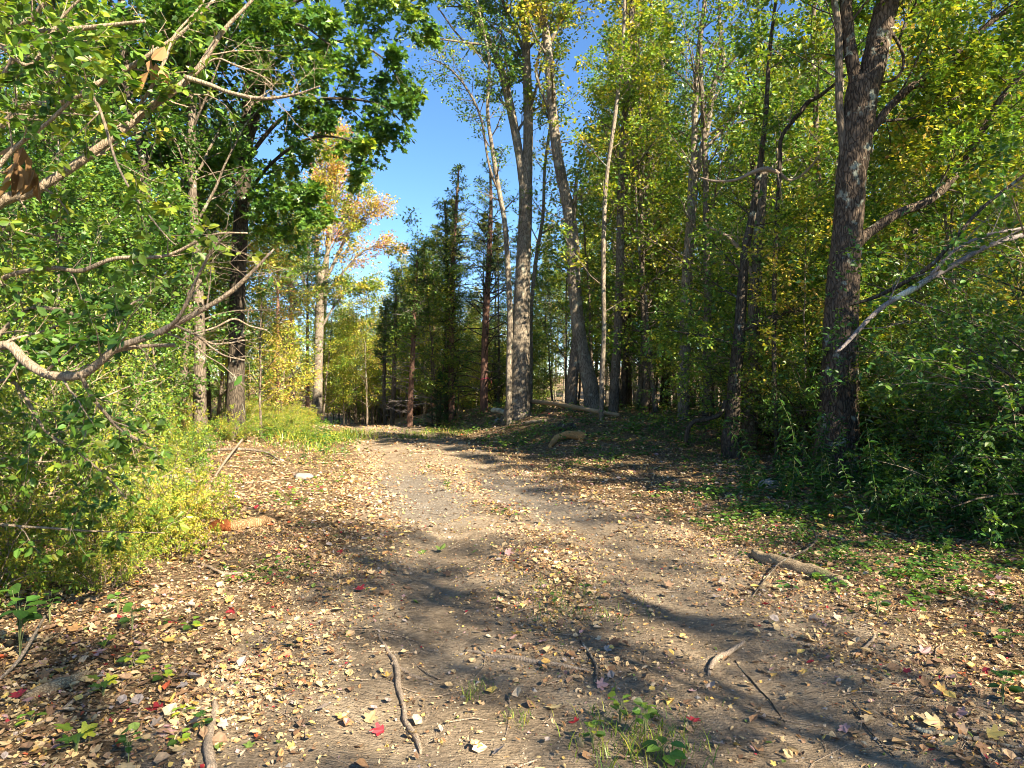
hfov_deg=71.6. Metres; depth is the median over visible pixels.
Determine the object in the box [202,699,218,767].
stick
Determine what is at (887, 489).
tall weed
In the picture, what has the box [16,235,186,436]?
sapling
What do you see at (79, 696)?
fallen leaf
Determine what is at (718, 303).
sapling
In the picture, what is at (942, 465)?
tall weed
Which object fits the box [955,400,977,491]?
tall weed
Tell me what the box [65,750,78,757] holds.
fallen leaf
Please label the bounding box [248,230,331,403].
sapling
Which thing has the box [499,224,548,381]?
conifer tree
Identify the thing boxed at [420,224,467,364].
conifer tree
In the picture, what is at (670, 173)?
sapling
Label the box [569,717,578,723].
fallen leaf
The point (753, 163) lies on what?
broadleaf tree
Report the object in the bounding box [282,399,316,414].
shrub
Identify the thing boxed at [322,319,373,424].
sapling
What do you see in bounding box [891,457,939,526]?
tall weed
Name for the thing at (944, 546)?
seedling
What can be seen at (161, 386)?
sapling
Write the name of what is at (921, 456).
tall weed
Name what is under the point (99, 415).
shrub
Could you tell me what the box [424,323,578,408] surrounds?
shrub
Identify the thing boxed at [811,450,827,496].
tall weed
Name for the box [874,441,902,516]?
tall weed
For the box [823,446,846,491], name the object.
tall weed
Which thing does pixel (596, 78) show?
broadleaf tree
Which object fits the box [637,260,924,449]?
shrub
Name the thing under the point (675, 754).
seedling
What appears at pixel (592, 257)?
sapling
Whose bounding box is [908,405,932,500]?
tall weed
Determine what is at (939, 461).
tall weed
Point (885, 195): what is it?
sapling
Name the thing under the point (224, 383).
sapling
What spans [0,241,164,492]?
shrub
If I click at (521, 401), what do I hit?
forked tree
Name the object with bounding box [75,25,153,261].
broadleaf tree
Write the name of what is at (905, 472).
tall weed
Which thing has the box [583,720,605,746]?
seedling
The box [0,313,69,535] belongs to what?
shrub
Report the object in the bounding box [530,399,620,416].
log
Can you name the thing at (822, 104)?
broadleaf tree
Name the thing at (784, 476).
tall weed
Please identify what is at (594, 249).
broadleaf tree
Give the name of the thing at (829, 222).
sapling
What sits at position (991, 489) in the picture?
shrub
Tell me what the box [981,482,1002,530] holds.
tall weed
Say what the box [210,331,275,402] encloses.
sapling
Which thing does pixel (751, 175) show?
broadleaf tree
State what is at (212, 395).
sapling
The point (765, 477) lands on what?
tall weed
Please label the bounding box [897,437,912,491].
tall weed
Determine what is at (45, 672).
fallen leaf
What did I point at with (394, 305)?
conifer tree
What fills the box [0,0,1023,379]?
sky
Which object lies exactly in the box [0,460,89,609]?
shrub
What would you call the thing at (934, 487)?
tall weed
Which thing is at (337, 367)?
sapling
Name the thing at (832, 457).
tall weed
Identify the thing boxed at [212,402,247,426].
shrub
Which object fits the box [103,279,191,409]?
sapling
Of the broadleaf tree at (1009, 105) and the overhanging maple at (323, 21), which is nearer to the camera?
the overhanging maple at (323, 21)
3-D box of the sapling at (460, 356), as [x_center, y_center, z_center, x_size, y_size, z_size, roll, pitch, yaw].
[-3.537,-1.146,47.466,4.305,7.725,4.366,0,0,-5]
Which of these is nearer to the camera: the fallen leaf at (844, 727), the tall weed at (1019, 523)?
the fallen leaf at (844, 727)
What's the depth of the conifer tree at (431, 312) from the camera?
46.75 m
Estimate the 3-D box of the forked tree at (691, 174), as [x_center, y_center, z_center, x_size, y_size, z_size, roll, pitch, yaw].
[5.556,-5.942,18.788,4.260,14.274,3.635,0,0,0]
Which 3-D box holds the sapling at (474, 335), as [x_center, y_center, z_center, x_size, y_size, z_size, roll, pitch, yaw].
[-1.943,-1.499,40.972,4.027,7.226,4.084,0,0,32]
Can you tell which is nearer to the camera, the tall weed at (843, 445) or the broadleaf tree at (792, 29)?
the tall weed at (843, 445)
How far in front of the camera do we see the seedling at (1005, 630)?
4.26 m
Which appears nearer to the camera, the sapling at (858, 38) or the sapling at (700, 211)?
the sapling at (858, 38)
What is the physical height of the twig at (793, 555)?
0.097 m
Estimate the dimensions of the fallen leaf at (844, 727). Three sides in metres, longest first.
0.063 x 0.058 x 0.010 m
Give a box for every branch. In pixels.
[195,448,280,461]
[464,649,589,670]
[835,174,1023,352]
[904,720,1023,749]
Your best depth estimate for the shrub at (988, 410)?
6.96 m
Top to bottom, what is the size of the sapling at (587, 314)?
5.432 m
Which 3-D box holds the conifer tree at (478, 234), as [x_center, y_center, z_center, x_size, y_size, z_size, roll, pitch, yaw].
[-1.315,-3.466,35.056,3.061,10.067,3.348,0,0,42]
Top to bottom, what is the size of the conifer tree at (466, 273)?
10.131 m
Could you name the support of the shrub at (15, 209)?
on the ground at (810, 698)
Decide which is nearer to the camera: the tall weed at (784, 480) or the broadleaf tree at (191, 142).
the tall weed at (784, 480)
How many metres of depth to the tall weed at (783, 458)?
10.46 m
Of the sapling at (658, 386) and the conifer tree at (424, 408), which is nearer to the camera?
the sapling at (658, 386)
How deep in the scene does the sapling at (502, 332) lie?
46.59 m
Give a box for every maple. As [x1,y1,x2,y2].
[71,0,444,437]
[723,0,1023,478]
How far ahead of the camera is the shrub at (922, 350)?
12.28 m
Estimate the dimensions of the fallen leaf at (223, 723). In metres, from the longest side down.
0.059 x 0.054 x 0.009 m
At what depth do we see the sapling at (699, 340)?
28.76 m
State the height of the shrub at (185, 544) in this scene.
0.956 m
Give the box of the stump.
[557,423,575,430]
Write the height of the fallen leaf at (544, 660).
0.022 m
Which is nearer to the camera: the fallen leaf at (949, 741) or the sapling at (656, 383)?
the fallen leaf at (949, 741)
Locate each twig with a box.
[580,640,597,683]
[734,660,784,721]
[750,530,816,599]
[854,711,894,758]
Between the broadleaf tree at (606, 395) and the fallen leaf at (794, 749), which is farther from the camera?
the broadleaf tree at (606, 395)
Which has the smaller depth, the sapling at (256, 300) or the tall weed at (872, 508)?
the tall weed at (872, 508)
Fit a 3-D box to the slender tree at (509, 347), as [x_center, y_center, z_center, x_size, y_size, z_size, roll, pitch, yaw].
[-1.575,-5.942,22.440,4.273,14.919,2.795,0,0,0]
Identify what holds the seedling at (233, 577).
on the ground at (810, 698)
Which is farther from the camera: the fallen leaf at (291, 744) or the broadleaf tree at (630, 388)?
the broadleaf tree at (630, 388)
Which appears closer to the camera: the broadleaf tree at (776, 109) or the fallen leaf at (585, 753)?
the fallen leaf at (585, 753)
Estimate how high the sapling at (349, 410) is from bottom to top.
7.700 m
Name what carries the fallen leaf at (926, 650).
on the ground at (810, 698)
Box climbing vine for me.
[441,232,462,424]
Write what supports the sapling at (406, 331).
on the ground at (810, 698)
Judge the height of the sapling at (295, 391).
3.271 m
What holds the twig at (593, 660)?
on the ground at (810, 698)
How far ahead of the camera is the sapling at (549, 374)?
29.66 m
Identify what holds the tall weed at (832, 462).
on the ground at (810, 698)
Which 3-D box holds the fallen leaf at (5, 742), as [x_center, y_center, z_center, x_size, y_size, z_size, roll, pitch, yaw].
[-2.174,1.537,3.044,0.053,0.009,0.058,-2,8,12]
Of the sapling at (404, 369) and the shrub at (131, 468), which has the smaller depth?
the shrub at (131, 468)
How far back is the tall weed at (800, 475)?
10.45 m
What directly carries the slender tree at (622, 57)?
on the ground at (810, 698)
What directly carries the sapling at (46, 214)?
on the ground at (810, 698)
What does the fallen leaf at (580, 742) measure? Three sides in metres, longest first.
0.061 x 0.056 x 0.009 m
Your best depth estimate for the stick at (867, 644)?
4.24 m
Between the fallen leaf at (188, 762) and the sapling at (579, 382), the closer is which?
the fallen leaf at (188, 762)
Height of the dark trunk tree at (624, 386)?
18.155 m
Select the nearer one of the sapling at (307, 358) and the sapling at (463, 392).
the sapling at (307, 358)
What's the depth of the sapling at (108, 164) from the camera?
12.77 m
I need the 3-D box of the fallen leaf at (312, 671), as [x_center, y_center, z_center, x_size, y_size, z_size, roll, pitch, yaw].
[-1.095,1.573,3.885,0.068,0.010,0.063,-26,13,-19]
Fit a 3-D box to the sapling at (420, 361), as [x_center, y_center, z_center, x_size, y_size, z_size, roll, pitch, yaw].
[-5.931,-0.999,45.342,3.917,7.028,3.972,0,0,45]
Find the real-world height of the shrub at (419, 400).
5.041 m
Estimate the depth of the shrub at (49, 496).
5.96 m
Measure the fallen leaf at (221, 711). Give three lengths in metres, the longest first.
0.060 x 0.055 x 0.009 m
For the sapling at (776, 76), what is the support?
on the ground at (810, 698)
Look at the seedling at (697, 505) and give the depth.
8.62 m
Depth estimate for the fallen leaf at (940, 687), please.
3.62 m
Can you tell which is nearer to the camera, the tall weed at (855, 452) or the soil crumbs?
the soil crumbs
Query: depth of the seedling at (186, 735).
3.12 m
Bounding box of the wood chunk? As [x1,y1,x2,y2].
[208,519,230,531]
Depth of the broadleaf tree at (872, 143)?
20.73 m
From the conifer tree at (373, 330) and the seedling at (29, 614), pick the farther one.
the conifer tree at (373, 330)
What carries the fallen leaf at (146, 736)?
on the ground at (810, 698)
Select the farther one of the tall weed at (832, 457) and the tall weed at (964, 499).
the tall weed at (832, 457)
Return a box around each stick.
[0,615,45,680]
[19,690,93,733]
[189,558,241,574]
[202,699,218,767]
[214,438,242,476]
[377,633,435,753]
[707,640,744,675]
[851,634,875,655]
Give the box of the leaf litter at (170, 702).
[0,404,1023,767]
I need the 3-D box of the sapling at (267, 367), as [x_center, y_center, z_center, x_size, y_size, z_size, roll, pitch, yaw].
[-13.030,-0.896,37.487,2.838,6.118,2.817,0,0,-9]
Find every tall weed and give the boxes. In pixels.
[720,418,762,486]
[733,422,770,490]
[770,446,785,495]
[772,456,800,499]
[774,414,828,496]
[775,398,802,504]
[775,426,792,484]
[779,423,809,482]
[785,430,802,494]
[801,443,836,495]
[802,449,824,504]
[806,411,836,494]
[807,417,832,478]
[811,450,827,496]
[813,432,845,490]
[814,424,833,500]
[819,454,849,521]
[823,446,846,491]
[825,439,838,485]
[835,417,858,481]
[836,459,866,528]
[841,436,862,487]
[849,412,890,475]
[850,443,873,492]
[855,462,892,512]
[858,418,885,523]
[860,457,877,487]
[861,432,880,512]
[868,454,900,507]
[868,457,904,504]
[872,416,894,476]
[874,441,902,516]
[877,435,917,505]
[878,461,900,511]
[884,477,910,533]
[890,455,915,498]
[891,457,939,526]
[892,426,902,478]
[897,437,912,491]
[904,474,945,541]
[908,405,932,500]
[911,423,940,485]
[912,390,939,486]
[917,453,949,513]
[918,436,948,520]
[926,431,956,495]
[929,475,951,525]
[930,462,969,533]
[942,406,969,493]
[945,434,975,521]
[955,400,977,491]
[955,475,990,539]
[972,450,1023,549]
[981,454,1023,553]
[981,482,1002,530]
[996,420,1023,538]
[1005,423,1023,523]
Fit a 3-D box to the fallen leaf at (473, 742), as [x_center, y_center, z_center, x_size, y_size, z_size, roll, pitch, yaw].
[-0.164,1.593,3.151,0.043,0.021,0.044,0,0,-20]
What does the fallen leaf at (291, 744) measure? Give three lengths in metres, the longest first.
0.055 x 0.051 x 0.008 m
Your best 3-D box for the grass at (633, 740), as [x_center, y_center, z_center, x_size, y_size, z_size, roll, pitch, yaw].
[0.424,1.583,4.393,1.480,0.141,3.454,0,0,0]
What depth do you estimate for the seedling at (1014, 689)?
3.52 m
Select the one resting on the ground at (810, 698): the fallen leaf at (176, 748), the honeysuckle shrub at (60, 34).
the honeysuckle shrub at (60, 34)
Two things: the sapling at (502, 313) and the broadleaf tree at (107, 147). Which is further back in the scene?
the sapling at (502, 313)
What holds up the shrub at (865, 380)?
on the ground at (810, 698)
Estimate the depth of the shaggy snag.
14.40 m
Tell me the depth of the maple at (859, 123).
11.36 m
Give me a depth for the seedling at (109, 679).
3.56 m
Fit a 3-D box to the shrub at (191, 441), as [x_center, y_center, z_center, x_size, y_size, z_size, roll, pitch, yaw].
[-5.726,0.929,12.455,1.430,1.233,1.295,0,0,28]
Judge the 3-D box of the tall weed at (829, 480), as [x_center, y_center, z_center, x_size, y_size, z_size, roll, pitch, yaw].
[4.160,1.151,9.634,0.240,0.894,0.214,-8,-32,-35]
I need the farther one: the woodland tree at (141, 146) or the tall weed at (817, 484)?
the woodland tree at (141, 146)
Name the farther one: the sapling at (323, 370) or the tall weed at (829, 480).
the sapling at (323, 370)
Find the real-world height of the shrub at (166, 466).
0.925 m
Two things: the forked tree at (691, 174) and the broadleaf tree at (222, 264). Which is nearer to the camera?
the forked tree at (691, 174)
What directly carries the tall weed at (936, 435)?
on the ground at (810, 698)
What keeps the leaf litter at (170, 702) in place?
on the ground at (810, 698)
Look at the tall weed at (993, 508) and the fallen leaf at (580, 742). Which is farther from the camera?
the tall weed at (993, 508)
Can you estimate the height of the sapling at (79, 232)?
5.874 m
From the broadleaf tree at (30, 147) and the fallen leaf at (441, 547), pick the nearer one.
the fallen leaf at (441, 547)
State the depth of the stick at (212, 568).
5.84 m
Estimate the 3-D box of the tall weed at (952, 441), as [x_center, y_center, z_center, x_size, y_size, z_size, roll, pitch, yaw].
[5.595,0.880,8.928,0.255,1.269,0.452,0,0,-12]
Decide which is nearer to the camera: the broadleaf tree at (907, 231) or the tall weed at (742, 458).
the tall weed at (742, 458)
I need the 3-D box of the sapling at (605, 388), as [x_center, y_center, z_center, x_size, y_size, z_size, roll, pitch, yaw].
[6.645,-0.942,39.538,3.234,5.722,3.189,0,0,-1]
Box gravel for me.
[252,464,878,767]
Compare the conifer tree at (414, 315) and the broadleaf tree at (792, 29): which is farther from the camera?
the conifer tree at (414, 315)
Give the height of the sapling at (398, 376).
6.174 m
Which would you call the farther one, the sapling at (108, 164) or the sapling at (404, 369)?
the sapling at (404, 369)
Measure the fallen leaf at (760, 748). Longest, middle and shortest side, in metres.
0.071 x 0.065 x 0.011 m
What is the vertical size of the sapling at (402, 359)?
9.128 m
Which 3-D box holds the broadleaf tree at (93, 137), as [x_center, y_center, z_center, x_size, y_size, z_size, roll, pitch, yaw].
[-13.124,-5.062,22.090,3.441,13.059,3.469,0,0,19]
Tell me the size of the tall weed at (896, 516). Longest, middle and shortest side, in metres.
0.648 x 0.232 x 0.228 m
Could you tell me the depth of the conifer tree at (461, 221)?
29.88 m
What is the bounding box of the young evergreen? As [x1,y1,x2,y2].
[417,370,458,426]
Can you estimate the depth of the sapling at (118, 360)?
11.28 m
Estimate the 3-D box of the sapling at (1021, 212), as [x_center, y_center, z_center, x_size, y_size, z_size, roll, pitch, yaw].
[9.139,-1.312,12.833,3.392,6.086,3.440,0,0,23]
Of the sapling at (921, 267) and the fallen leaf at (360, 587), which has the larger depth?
the sapling at (921, 267)
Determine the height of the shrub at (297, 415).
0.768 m
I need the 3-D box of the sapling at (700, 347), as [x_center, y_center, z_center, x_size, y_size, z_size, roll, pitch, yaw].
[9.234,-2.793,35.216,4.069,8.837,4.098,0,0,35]
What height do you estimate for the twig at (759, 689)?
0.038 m
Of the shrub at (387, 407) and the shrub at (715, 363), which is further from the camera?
the shrub at (387, 407)
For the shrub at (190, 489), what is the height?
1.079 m
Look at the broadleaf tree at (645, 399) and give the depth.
21.91 m
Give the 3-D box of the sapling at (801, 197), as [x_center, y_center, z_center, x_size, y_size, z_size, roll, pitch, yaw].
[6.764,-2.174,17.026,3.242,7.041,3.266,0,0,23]
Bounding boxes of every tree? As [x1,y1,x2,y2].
[0,0,132,393]
[0,0,141,324]
[4,76,63,221]
[26,1,131,276]
[46,20,132,252]
[66,30,156,225]
[73,0,220,453]
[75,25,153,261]
[96,0,298,448]
[106,2,232,406]
[120,1,279,441]
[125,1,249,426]
[125,4,238,423]
[183,101,258,413]
[188,177,232,325]
[214,211,258,406]
[232,157,289,405]
[245,165,328,413]
[246,146,348,410]
[270,224,312,412]
[273,117,409,422]
[273,205,342,413]
[306,124,359,411]
[346,316,375,424]
[359,306,382,424]
[364,251,419,416]
[366,313,389,423]
[368,297,403,424]
[372,263,414,425]
[375,315,397,420]
[385,243,436,426]
[389,258,409,278]
[392,0,568,425]
[397,242,440,413]
[398,0,526,425]
[402,240,442,412]
[408,242,444,410]
[412,229,463,408]
[412,276,438,412]
[417,163,484,422]
[418,197,472,420]
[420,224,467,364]
[427,198,479,415]
[436,150,535,414]
[437,221,478,402]
[463,214,505,404]
[464,286,482,371]
[472,221,514,406]
[474,239,511,404]
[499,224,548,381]
[505,0,611,411]
[507,2,588,407]
[533,226,564,398]
[534,250,564,405]
[548,0,688,419]
[550,268,569,386]
[551,227,582,385]
[552,233,579,402]
[552,271,562,401]
[558,0,669,412]
[562,192,608,344]
[575,24,621,366]
[576,0,684,408]
[577,0,672,408]
[578,194,608,390]
[580,5,670,405]
[580,155,615,379]
[583,0,710,411]
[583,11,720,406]
[584,188,616,405]
[600,0,701,390]
[606,67,692,386]
[608,206,650,403]
[626,0,790,416]
[630,0,700,406]
[635,0,868,458]
[645,0,770,419]
[665,16,732,405]
[670,79,724,311]
[673,180,720,402]
[682,0,811,414]
[688,51,771,303]
[698,157,725,405]
[700,59,847,459]
[703,71,801,360]
[732,14,827,328]
[732,51,806,271]
[736,0,910,413]
[765,65,833,297]
[771,0,889,299]
[783,0,946,333]
[786,15,868,227]
[821,0,997,305]
[825,77,898,278]
[865,0,953,285]
[876,116,928,235]
[898,0,1013,289]
[957,0,1023,312]
[961,15,1023,243]
[971,3,1023,269]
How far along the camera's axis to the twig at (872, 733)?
3.29 m
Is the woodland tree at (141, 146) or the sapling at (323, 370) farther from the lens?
the sapling at (323, 370)
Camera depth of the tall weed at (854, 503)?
7.57 m
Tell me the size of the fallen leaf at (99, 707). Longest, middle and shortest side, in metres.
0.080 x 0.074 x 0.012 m
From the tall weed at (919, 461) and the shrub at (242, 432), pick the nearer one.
the tall weed at (919, 461)
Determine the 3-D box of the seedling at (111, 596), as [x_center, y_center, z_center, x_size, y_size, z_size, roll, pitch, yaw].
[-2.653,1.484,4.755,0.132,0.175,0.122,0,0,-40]
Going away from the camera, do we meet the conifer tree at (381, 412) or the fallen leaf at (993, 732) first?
the fallen leaf at (993, 732)
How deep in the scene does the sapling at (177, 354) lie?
12.27 m
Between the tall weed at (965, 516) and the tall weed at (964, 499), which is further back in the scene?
the tall weed at (964, 499)
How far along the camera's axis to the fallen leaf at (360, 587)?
5.50 m
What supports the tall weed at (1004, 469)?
on the ground at (810, 698)
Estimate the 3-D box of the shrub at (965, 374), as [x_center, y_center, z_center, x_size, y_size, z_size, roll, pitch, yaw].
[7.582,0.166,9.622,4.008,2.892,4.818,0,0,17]
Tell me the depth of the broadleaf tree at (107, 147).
28.76 m
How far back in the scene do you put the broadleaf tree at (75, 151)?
18.65 m
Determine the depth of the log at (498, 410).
24.35 m
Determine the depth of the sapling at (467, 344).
30.61 m
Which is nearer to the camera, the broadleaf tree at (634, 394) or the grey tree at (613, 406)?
the grey tree at (613, 406)
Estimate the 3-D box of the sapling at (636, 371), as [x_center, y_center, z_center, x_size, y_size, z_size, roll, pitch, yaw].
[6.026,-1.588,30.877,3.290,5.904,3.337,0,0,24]
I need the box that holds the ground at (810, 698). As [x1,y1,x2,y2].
[0,366,1023,767]
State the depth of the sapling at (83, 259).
14.88 m
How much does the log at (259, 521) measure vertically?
0.145 m
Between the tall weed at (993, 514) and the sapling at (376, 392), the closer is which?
the tall weed at (993, 514)
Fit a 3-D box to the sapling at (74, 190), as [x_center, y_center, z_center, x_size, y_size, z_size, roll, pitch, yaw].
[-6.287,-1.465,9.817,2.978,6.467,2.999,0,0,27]
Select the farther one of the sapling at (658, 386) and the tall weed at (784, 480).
the sapling at (658, 386)
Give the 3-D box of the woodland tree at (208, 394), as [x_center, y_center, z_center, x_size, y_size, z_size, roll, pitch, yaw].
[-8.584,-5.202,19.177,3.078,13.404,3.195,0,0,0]
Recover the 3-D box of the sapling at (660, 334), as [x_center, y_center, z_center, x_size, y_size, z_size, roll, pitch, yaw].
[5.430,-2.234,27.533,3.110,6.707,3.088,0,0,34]
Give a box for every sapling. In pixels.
[0,1,127,428]
[0,15,170,490]
[0,119,123,475]
[0,121,124,390]
[0,153,131,415]
[0,232,106,459]
[10,205,122,388]
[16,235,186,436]
[30,148,258,462]
[37,286,197,441]
[39,177,162,404]
[67,208,229,462]
[87,253,193,414]
[98,206,190,380]
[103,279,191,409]
[105,279,222,432]
[113,191,234,409]
[120,350,185,433]
[122,247,227,404]
[155,145,292,430]
[155,323,226,402]
[160,269,225,397]
[179,299,283,411]
[179,334,223,405]
[189,345,224,411]
[203,212,321,433]
[209,328,255,415]
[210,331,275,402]
[214,261,283,405]
[225,306,282,404]
[245,337,293,405]
[246,292,311,403]
[246,322,326,411]
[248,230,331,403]
[250,314,287,405]
[251,351,311,406]
[254,352,298,408]
[265,366,304,408]
[286,248,368,422]
[295,320,349,413]
[302,297,360,423]
[310,323,361,424]
[311,353,354,423]
[312,307,378,423]
[322,312,382,424]
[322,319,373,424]
[324,264,402,424]
[324,287,389,424]
[327,305,377,423]
[330,313,363,423]
[348,347,390,417]
[349,296,383,422]
[352,331,398,424]
[357,332,396,423]
[358,328,429,417]
[368,299,440,417]
[376,293,422,418]
[381,206,493,424]
[381,324,427,402]
[382,267,481,424]
[389,232,483,424]
[395,359,409,415]
[397,324,441,414]
[414,333,467,407]
[417,297,479,412]
[427,310,490,404]
[440,298,502,404]
[456,300,504,400]
[456,317,506,397]
[456,346,475,405]
[459,301,506,393]
[465,326,504,399]
[475,266,543,388]
[475,305,536,395]
[482,263,552,375]
[490,321,561,392]
[495,336,562,398]
[511,190,615,391]
[512,245,570,407]
[525,98,671,368]
[533,225,615,405]
[533,310,559,397]
[533,349,564,404]
[534,330,568,404]
[539,73,697,403]
[550,278,621,389]
[558,49,739,412]
[586,70,739,406]
[593,232,701,408]
[598,315,661,403]
[604,326,638,391]
[607,206,702,392]
[610,324,676,387]
[622,260,694,386]
[624,271,698,384]
[632,132,766,406]
[632,361,677,398]
[661,66,874,426]
[662,0,878,333]
[670,279,718,401]
[672,255,716,393]
[678,192,820,438]
[686,0,909,344]
[695,291,728,405]
[697,221,806,384]
[720,135,836,426]
[732,172,899,464]
[760,179,927,379]
[761,152,862,346]
[766,0,1022,441]
[781,167,917,361]
[783,192,934,420]
[826,0,1023,449]
[832,0,1023,407]
[843,0,1023,349]
[859,214,933,315]
[901,246,958,315]
[909,211,1016,332]
[914,20,1023,373]
[928,157,1023,360]
[969,163,1023,322]
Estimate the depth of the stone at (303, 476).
11.41 m
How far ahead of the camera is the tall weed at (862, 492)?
8.10 m
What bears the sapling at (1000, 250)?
on the ground at (810, 698)
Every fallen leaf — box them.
[0,739,12,745]
[9,688,26,697]
[22,697,33,701]
[30,745,45,753]
[40,669,51,675]
[57,639,65,643]
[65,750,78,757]
[73,694,82,699]
[90,743,102,753]
[93,704,106,710]
[141,733,150,739]
[145,701,162,710]
[163,634,175,640]
[169,716,178,725]
[169,744,184,750]
[177,687,189,694]
[182,758,193,767]
[215,708,226,713]
[217,717,227,728]
[225,607,234,613]
[260,656,268,664]
[287,741,294,748]
[306,667,316,674]
[356,584,365,589]
[370,722,383,735]
[435,543,447,549]
[470,739,480,744]
[505,548,513,555]
[541,658,549,662]
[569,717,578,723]
[577,737,583,747]
[582,750,591,758]
[597,677,608,689]
[604,645,611,651]
[686,716,700,721]
[753,744,767,751]
[784,749,792,757]
[787,746,798,751]
[798,668,806,673]
[838,723,849,732]
[910,545,921,551]
[918,645,931,653]
[919,744,927,750]
[923,711,943,727]
[934,681,946,691]
[940,735,958,745]
[956,706,968,716]
[979,732,987,738]
[986,724,1006,739]
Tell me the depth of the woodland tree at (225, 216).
18.03 m
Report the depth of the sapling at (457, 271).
27.14 m
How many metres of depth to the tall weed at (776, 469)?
9.71 m
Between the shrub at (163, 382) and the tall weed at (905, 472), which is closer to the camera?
the tall weed at (905, 472)
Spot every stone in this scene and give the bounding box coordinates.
[152,474,195,489]
[294,473,312,479]
[758,478,778,490]
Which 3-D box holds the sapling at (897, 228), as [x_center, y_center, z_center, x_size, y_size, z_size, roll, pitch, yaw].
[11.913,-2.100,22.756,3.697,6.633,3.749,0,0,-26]
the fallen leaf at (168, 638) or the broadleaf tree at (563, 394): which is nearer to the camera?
the fallen leaf at (168, 638)
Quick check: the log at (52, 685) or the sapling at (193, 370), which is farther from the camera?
the sapling at (193, 370)
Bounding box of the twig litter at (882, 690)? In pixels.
[0,406,1023,767]
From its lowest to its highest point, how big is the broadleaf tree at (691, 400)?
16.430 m
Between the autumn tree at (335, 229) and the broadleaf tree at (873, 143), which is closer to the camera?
the broadleaf tree at (873, 143)
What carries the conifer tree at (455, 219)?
on the ground at (810, 698)
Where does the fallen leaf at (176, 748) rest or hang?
on the leaf litter at (170, 702)
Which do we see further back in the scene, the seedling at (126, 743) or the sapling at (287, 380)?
the sapling at (287, 380)
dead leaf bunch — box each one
[0,142,41,204]
[138,46,168,88]
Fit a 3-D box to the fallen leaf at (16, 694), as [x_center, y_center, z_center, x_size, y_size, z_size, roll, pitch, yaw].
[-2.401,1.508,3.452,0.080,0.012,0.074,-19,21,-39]
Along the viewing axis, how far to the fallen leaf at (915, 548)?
6.48 m
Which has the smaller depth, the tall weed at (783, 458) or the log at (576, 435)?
the tall weed at (783, 458)
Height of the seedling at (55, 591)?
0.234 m
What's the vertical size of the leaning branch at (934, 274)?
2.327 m
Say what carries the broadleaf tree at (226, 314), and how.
on the ground at (810, 698)
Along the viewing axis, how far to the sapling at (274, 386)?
30.80 m
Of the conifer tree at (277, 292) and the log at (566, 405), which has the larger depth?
the conifer tree at (277, 292)
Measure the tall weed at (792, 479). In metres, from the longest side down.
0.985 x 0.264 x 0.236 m
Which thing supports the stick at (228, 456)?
on the ground at (810, 698)
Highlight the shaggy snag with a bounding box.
[676,155,803,449]
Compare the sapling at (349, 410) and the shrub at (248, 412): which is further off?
the sapling at (349, 410)
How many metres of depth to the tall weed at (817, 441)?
10.77 m
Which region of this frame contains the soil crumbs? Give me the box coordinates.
[121,501,1022,767]
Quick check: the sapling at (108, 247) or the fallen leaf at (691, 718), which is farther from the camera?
the sapling at (108, 247)
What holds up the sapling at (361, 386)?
on the ground at (810, 698)
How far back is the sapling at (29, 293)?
9.19 m
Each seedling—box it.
[0,583,46,655]
[15,710,46,725]
[39,589,60,622]
[53,721,98,751]
[85,673,119,695]
[96,634,116,648]
[106,592,125,612]
[115,728,141,761]
[116,649,149,665]
[119,602,145,630]
[150,664,174,680]
[167,728,191,745]
[171,704,195,717]
[180,616,202,630]
[192,707,212,727]
[225,575,244,582]
[549,589,560,602]
[579,584,591,595]
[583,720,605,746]
[608,691,630,723]
[630,697,660,741]
[641,736,686,765]
[694,499,701,514]
[794,520,806,534]
[823,537,837,545]
[867,590,890,616]
[933,538,954,554]
[987,669,1023,704]
[993,628,1023,643]
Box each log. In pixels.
[19,670,92,703]
[231,515,275,529]
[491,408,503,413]
[521,419,546,424]
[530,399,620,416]
[548,431,585,447]
[750,549,852,586]
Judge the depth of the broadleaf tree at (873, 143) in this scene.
28.48 m
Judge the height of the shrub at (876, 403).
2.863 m
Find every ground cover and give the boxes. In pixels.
[0,409,603,624]
[186,397,1023,681]
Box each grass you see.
[244,424,495,455]
[452,565,735,767]
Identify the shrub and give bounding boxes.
[0,0,340,572]
[0,198,85,405]
[0,221,63,353]
[0,239,119,575]
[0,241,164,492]
[0,263,187,522]
[0,304,189,557]
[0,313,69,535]
[0,321,215,542]
[0,419,156,516]
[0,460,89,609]
[13,374,123,468]
[18,309,192,438]
[26,494,167,595]
[58,465,191,565]
[98,467,245,560]
[106,441,230,526]
[113,443,242,542]
[129,433,210,488]
[133,402,226,465]
[140,393,221,455]
[158,391,215,442]
[211,400,263,442]
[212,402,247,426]
[220,416,269,429]
[221,398,267,420]
[223,396,279,417]
[246,405,313,437]
[262,400,303,419]
[262,403,308,426]
[276,410,328,433]
[278,406,315,426]
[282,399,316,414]
[288,403,322,422]
[298,378,382,424]
[328,391,416,424]
[336,383,419,423]
[365,379,420,417]
[391,372,460,414]
[417,378,503,409]
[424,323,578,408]
[463,358,547,407]
[635,283,974,463]
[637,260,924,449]
[672,294,812,414]
[696,339,782,408]
[700,283,940,367]
[711,282,1019,441]
[726,270,1023,460]
[761,205,1023,484]
[787,206,1023,480]
[788,260,1023,455]
[799,330,1008,455]
[802,299,1023,475]
[821,171,1023,450]
[842,418,1023,529]
[859,255,1008,444]
[862,132,1023,481]
[882,256,1023,548]
[895,291,1023,475]
[910,282,1023,367]

